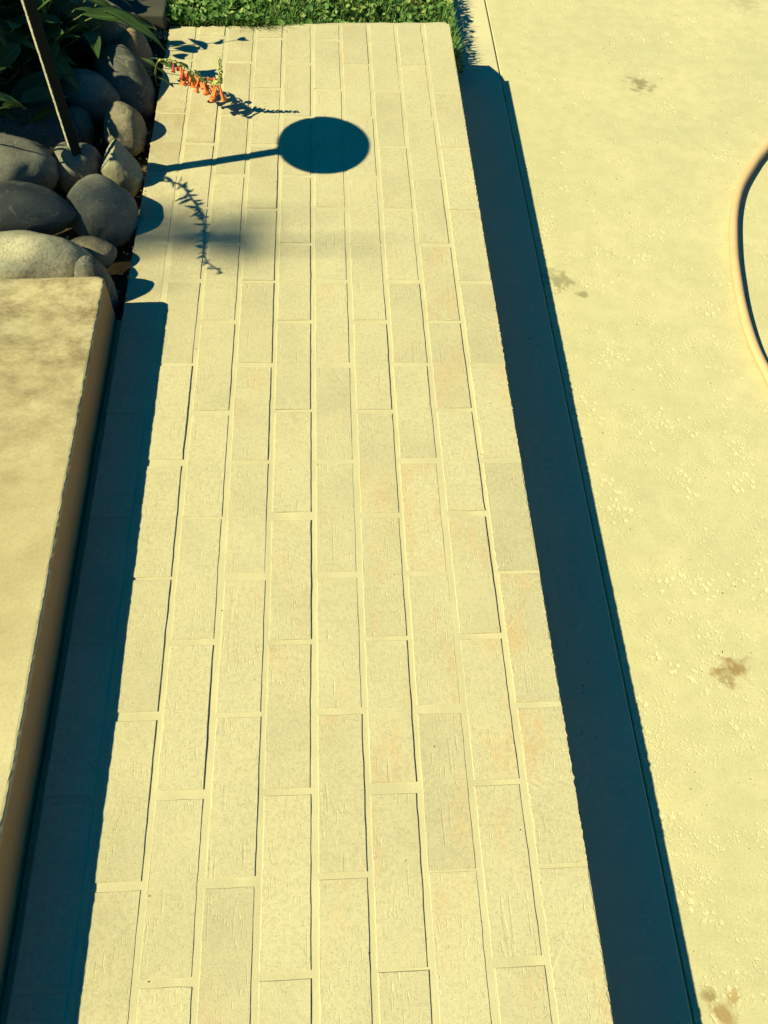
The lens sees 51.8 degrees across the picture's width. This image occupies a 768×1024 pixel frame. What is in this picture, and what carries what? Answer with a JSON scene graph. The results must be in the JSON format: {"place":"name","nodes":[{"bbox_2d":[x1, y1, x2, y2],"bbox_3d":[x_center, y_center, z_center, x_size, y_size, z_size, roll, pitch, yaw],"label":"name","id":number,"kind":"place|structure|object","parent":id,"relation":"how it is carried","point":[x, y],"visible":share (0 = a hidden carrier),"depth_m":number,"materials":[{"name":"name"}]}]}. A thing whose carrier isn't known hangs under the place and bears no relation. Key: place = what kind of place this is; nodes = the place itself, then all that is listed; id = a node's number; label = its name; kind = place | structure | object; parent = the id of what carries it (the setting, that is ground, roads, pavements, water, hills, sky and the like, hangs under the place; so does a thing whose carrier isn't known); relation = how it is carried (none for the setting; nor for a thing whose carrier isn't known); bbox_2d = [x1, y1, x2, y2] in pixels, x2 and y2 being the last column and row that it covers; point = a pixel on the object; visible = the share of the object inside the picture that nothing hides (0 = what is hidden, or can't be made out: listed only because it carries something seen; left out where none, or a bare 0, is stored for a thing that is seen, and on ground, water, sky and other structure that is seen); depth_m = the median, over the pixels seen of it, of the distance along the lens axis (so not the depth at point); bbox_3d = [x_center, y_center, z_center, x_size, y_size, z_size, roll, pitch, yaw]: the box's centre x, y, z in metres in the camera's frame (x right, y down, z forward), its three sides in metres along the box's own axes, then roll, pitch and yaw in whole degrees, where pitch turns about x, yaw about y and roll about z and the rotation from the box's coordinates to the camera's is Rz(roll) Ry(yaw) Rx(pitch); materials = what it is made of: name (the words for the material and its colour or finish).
{"place":"outdoors","nodes":[
{"label":"outdoors","id":0,"kind":"place"},
{"bbox_2d":[170,13,270,25],"bbox_3d":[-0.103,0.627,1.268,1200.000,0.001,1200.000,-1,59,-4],"label":"ground","id":1,"kind":"structure","parent":0,"point":[212,21],"depth_m":2.57,"materials":[{"name":"green plant"}]},
{"bbox_2d":[0,277,116,1016],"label":"concrete step","id":2,"kind":"object","parent":1,"relation":"on","point":[57,336],"visible":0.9,"depth_m":1.13,"materials":[{"name":"beige concrete"}]},
{"bbox_2d":[52,30,168,319],"bbox_3d":[-1.518,-0.705,1.598,2.060,0.058,0.960,-1,59,-4],"label":"planting bed","id":3,"kind":"object","parent":1,"relation":"on","point":[122,262],"visible":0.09,"depth_m":1.68,"materials":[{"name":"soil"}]},
{"bbox_2d":[0,25,27,110],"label":"leafy plant","id":4,"kind":"object","parent":3,"relation":"on","point":[11,102],"visible":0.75,"depth_m":1.45,"materials":[{"name":"green plant"}]},
{"bbox_2d":[0,24,29,73],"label":"leafy plant","id":5,"kind":"object","parent":3,"relation":"on","point":[9,53],"visible":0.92,"depth_m":1.51,"materials":[{"name":"green plant"}]},
{"bbox_2d":[0,133,58,189],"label":"river rock","id":6,"kind":"object","parent":3,"relation":"on","point":[24,160],"visible":0.63,"depth_m":1.49,"materials":[{"name":"grey stone"}]},
{"bbox_2d":[6,77,52,101],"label":"river rock","id":7,"kind":"object","parent":3,"relation":"on","point":[14,83],"visible":0.06,"depth_m":1.63,"materials":[{"name":"grey stone"}]},
{"bbox_2d":[1,0,59,20],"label":"leafy plant","id":8,"kind":"object","parent":3,"relation":"on","point":[17,4],"visible":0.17,"depth_m":1.65,"materials":[{"name":"green plant"}]},
{"bbox_2d":[0,181,76,234],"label":"river rock","id":9,"kind":"object","parent":3,"relation":"on","point":[34,207],"visible":0.92,"depth_m":1.43,"materials":[{"name":"grey stone"}]},
{"bbox_2d":[0,100,84,155],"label":"river rock","id":10,"kind":"object","parent":3,"relation":"on","point":[46,134],"visible":0.3,"depth_m":1.60,"materials":[{"name":"grey stone"}]},
{"bbox_2d":[0,18,88,125],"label":"leafy plant","id":11,"kind":"object","parent":3,"relation":"on","point":[31,86],"visible":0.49,"depth_m":1.61,"materials":[{"name":"green plant"}]},
{"bbox_2d":[0,230,92,278],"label":"river rock","id":12,"kind":"object","parent":3,"relation":"on","point":[25,254],"visible":0.39,"depth_m":1.35,"materials":[{"name":"grey stone"}]},
{"bbox_2d":[0,0,100,75],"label":"leafy plant","id":13,"kind":"object","parent":3,"relation":"on","point":[20,21],"visible":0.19,"depth_m":1.65,"materials":[{"name":"green plant"}]},
{"bbox_2d":[21,0,81,156],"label":"path light","id":14,"kind":"object","parent":3,"relation":"on","point":[43,51],"visible":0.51,"depth_m":1.39,"materials":[{"name":"black metal"}]},
{"bbox_2d":[53,141,101,192],"bbox_3d":[-0.609,-0.684,1.575,0.093,0.098,0.093,-1,59,-4],"label":"river rock","id":15,"kind":"object","parent":3,"relation":"on","point":[74,170],"visible":0.56,"depth_m":1.54,"materials":[{"name":"grey stone"}]},
{"bbox_2d":[68,105,94,144],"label":"river rock","id":16,"kind":"object","parent":3,"relation":"on","point":[82,117],"visible":0.47,"depth_m":1.65,"materials":[{"name":"grey stone"}]},
{"bbox_2d":[59,68,120,125],"bbox_3d":[-0.639,-0.896,1.709,0.142,0.117,0.107,11,59,3],"label":"river rock","id":17,"kind":"object","parent":3,"relation":"on","point":[96,97],"visible":0.55,"depth_m":1.67,"materials":[{"name":"grey stone"}]},
{"bbox_2d":[56,0,129,57],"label":"river rock","id":18,"kind":"object","parent":3,"relation":"on","point":[109,32],"visible":0.33,"depth_m":1.76,"materials":[{"name":"grey stone"}]},
{"bbox_2d":[70,236,116,268],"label":"river rock","id":19,"kind":"object","parent":3,"relation":"on","point":[103,252],"visible":0.48,"depth_m":1.43,"materials":[{"name":"grey stone"}]},
{"bbox_2d":[74,255,119,319],"bbox_3d":[-0.517,-0.393,1.426,0.069,0.160,0.070,-16,62,-13],"label":"river rock","id":20,"kind":"object","parent":3,"relation":"on","point":[87,266],"visible":0.47,"depth_m":1.37,"materials":[{"name":"grey stone"}]},
{"bbox_2d":[66,174,137,246],"bbox_3d":[-0.543,-0.579,1.519,0.132,0.126,0.142,-26,64,-18],"label":"river rock","id":21,"kind":"object","parent":3,"relation":"on","point":[105,207],"visible":0.89,"depth_m":1.47,"materials":[{"name":"grey stone"}]},
{"bbox_2d":[51,0,165,67],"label":"leafy plant","id":22,"kind":"object","parent":3,"relation":"on","point":[107,11],"visible":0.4,"depth_m":1.66,"materials":[{"name":"green plant"}]},
{"bbox_2d":[100,139,142,197],"bbox_3d":[-0.528,-0.687,1.585,0.082,0.119,0.088,-11,61,-10],"label":"river rock","id":23,"kind":"object","parent":3,"relation":"on","point":[120,166],"visible":0.81,"depth_m":1.55,"materials":[{"name":"grey stone"}]},
{"bbox_2d":[93,44,155,123],"bbox_3d":[-0.582,-0.953,1.771,0.126,0.157,0.202,-24,63,-16],"label":"river rock","id":24,"kind":"object","parent":3,"relation":"on","point":[121,68],"visible":0.61,"depth_m":1.71,"materials":[{"name":"grey stone"}]},
{"bbox_2d":[104,101,147,155],"bbox_3d":[-0.546,-0.808,1.666,0.089,0.103,0.111,-11,61,-10],"label":"river rock","id":25,"kind":"object","parent":3,"relation":"on","point":[125,125],"visible":0.84,"depth_m":1.63,"materials":[{"name":"grey stone"}]},
{"bbox_2d":[116,27,153,76],"bbox_3d":[-0.576,-1.048,1.819,0.089,0.125,0.125,-11,61,-10],"label":"river rock","id":26,"kind":"object","parent":3,"relation":"on","point":[134,41],"visible":0.43,"depth_m":1.77,"materials":[{"name":"grey stone"}]},
{"bbox_2d":[143,19,156,29],"bbox_3d":[-0.546,-1.137,1.845,0.043,0.014,0.010,40,65,19],"label":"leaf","id":27,"kind":"object","parent":3,"relation":"on","point":[149,23],"visible":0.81,"depth_m":1.84,"materials":[{"name":"green plant"}]},
{"bbox_2d":[142,57,225,102],"bbox_3d":[-0.430,-0.929,1.697,0.240,0.180,0.049,26,61,12],"label":"flowering plant","id":28,"kind":"object","parent":3,"relation":"on","point":[196,81],"visible":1,"depth_m":1.67,"materials":[{"name":"orange plant"}]},
{"bbox_2d":[55,0,170,36],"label":"garden curb","id":29,"kind":"structure","parent":1,"relation":"on","point":[153,12],"depth_m":1.86,"materials":[{"name":"concrete"}]},
{"bbox_2d":[0,22,613,1023],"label":"brick walkway","id":30,"kind":"structure","parent":1,"relation":"on","point":[262,798],"depth_m":1.13,"materials":[{"name":"beige brick"}]},
{"bbox_2d":[452,0,692,1023],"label":"concrete strip","id":31,"kind":"object","parent":1,"relation":"on","point":[642,964],"visible":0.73,"depth_m":1.33,"materials":[{"name":"grey concrete"}]},
{"bbox_2d":[163,0,465,72],"bbox_3d":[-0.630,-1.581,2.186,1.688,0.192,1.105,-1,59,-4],"label":"lawn grass","id":32,"kind":"structure","parent":0,"point":[210,13],"depth_m":1.97,"materials":[{"name":"green plant"}]},
{"bbox_2d":[132,3,755,993],"bbox_3d":[0.579,-0.512,1.672,1.942,0.181,3.099,-1,59,-4],"label":"scattered grit","id":33,"kind":"object","parent":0,"point":[630,529],"visible":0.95,"depth_m":1.68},
{"bbox_2d":[484,0,767,1023],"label":"driveway","id":34,"kind":"structure","parent":0,"point":[646,150],"depth_m":1.61,"materials":[{"name":"concrete"}]},
{"bbox_2d":[729,141,767,385],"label":"garden hose","id":35,"kind":"object","parent":34,"relation":"on","point":[751,338],"visible":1,"depth_m":1.76,"materials":[{"name":"plastic"}]}
]}

